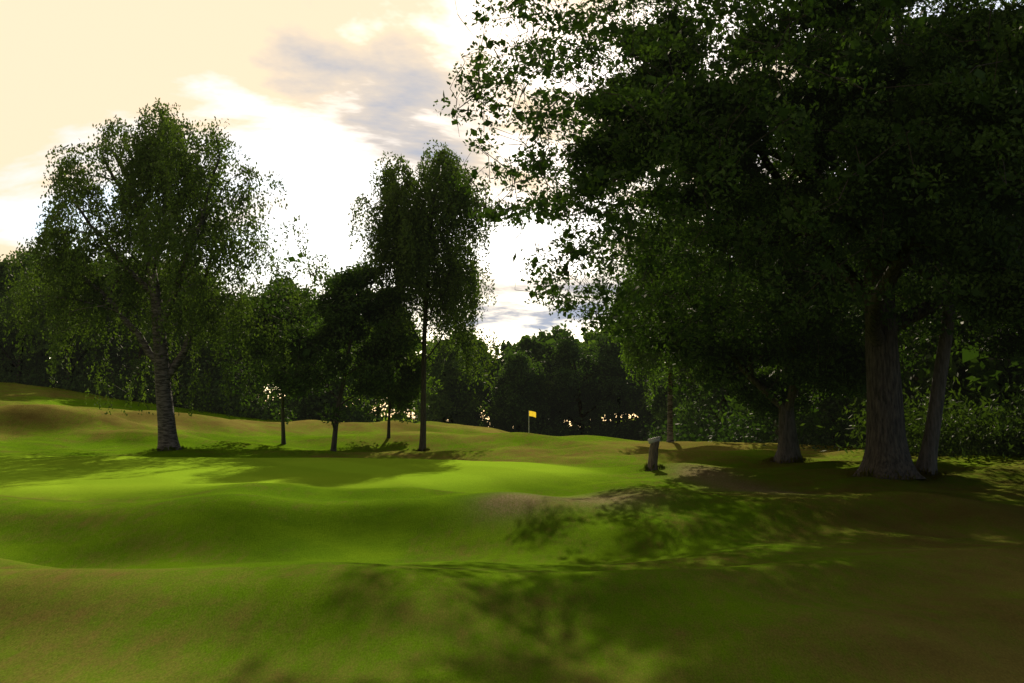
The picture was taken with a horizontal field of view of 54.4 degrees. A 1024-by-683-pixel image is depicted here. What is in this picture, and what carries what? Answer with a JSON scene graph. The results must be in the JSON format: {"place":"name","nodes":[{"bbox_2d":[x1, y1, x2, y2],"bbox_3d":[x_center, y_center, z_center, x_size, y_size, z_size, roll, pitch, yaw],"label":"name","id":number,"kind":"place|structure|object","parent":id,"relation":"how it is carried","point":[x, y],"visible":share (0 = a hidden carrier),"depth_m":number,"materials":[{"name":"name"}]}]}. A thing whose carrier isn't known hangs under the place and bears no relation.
{"place":"outdoors","nodes":[
{"label":"outdoors","id":0,"kind":"place"},
{"bbox_2d":[0,382,1023,682],"bbox_3d":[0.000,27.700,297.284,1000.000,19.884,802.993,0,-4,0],"label":"ground","id":1,"kind":"structure","parent":0,"point":[238,550],"depth_m":13.45,"materials":[{"name":"green plant"}]},
{"bbox_2d":[0,97,314,450],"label":"birch","id":2,"kind":"object","parent":1,"relation":"on","point":[169,164],"depth_m":39.69,"materials":[{"name":"green plant"}]},
{"bbox_2d":[209,271,356,443],"bbox_3d":[-11.237,0.756,49.554,7.253,8.830,7.309,0,-4,0],"label":"tree","id":3,"kind":"object","parent":1,"relation":"on","point":[300,392],"depth_m":48.46,"materials":[{"name":"green plant"}]},
{"bbox_2d":[234,253,422,450],"bbox_3d":[-8.268,0.508,44.788,8.538,9.220,7.646,0,-4,0],"label":"tree","id":4,"kind":"object","parent":1,"relation":"on","point":[349,282],"depth_m":44.18,"materials":[{"name":"green plant"}]},
{"bbox_2d":[338,306,443,437],"bbox_3d":[-6.393,1.442,51.047,5.916,7.106,6.235,0,-4,0],"label":"tree","id":5,"kind":"object","parent":1,"relation":"on","point":[405,390],"depth_m":50.06,"materials":[{"name":"green plant"}]},
{"bbox_2d":[347,138,502,450],"bbox_3d":[-4.025,-2.177,47.114,7.169,14.838,8.248,0,-4,0],"label":"birch","id":6,"kind":"object","parent":1,"relation":"on","point":[406,257],"depth_m":45.88,"materials":[{"name":"green plant"}]},
{"bbox_2d":[0,247,911,445],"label":"trees","id":7,"kind":"object","parent":1,"relation":"on","point":[437,404],"depth_m":96.85,"materials":[{"name":"green plant"}]},
{"bbox_2d":[0,347,1023,453],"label":"understorey","id":8,"kind":"object","parent":1,"relation":"on","point":[744,429],"visible":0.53,"depth_m":83.21,"materials":[{"name":"green plant"}]},
{"bbox_2d":[0,202,1023,449],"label":"woods","id":9,"kind":"object","parent":1,"relation":"on","point":[554,350],"depth_m":109.00,"materials":[{"name":"green plant"}]},
{"bbox_2d":[145,446,956,483],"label":"tufts","id":10,"kind":"object","parent":1,"relation":"on","point":[922,473],"visible":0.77,"depth_m":22.85,"materials":[{"name":"green plant"}]},
{"bbox_2d":[646,441,658,470],"bbox_3d":[3.724,3.087,26.441,0.406,0.912,0.344,0,-4,0],"label":"wooden post","id":11,"kind":"object","parent":1,"relation":"on","point":[653,454],"visible":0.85,"depth_m":26.36,"materials":[{"name":"brown wood"}]},
{"bbox_2d":[648,437,660,443],"bbox_3d":[3.780,2.625,26.450,0.340,0.194,0.040,0,-4,0],"label":"post cap","id":12,"kind":"object","parent":11,"relation":"on","point":[653,440],"visible":1,"depth_m":26.43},
{"bbox_2d":[602,214,736,441],"bbox_3d":[7.448,-0.923,48.215,6.343,11.665,6.676,0,-4,0],"label":"tree","id":13,"kind":"object","parent":1,"relation":"on","point":[627,348],"depth_m":46.96,"materials":[{"name":"green plant"}]},
{"bbox_2d":[433,0,1023,479],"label":"oak","id":14,"kind":"object","parent":1,"relation":"on","point":[969,180],"depth_m":19.73,"materials":[{"name":"green plant"}]},
{"bbox_2d":[595,129,985,462],"bbox_3d":[7.978,-1.360,29.410,11.293,9.926,11.252,0,-4,0],"label":"oak","id":15,"kind":"object","parent":1,"relation":"on","point":[722,367],"depth_m":28.51,"materials":[{"name":"green plant"}]},
{"bbox_2d":[800,365,1023,459],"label":"bushes","id":16,"kind":"object","parent":1,"relation":"on","point":[996,431],"visible":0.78,"depth_m":27.86,"materials":[{"name":"green plant"}]},
{"bbox_2d":[808,25,1020,475],"bbox_3d":[12.965,-2.747,23.602,12.207,12.004,7.066,2,-5,-26],"label":"tree","id":17,"kind":"object","parent":1,"relation":"on","point":[928,456],"depth_m":22.81,"materials":[{"name":"plant"}]},
{"bbox_2d":[0,0,1023,426],"label":"sky","id":18,"kind":"structure","parent":0,"point":[314,92],"materials":[{"name":"white"}]},
{"bbox_2d":[529,411,535,416],"bbox_3d":[1.265,4.515,61.768,0.450,0.420,0.045,-1,-4,16],"label":"flag cloth","id":19,"kind":"object","parent":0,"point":[532,413],"visible":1,"depth_m":61.78,"materials":[{"name":"yellow fabric"}]}
]}

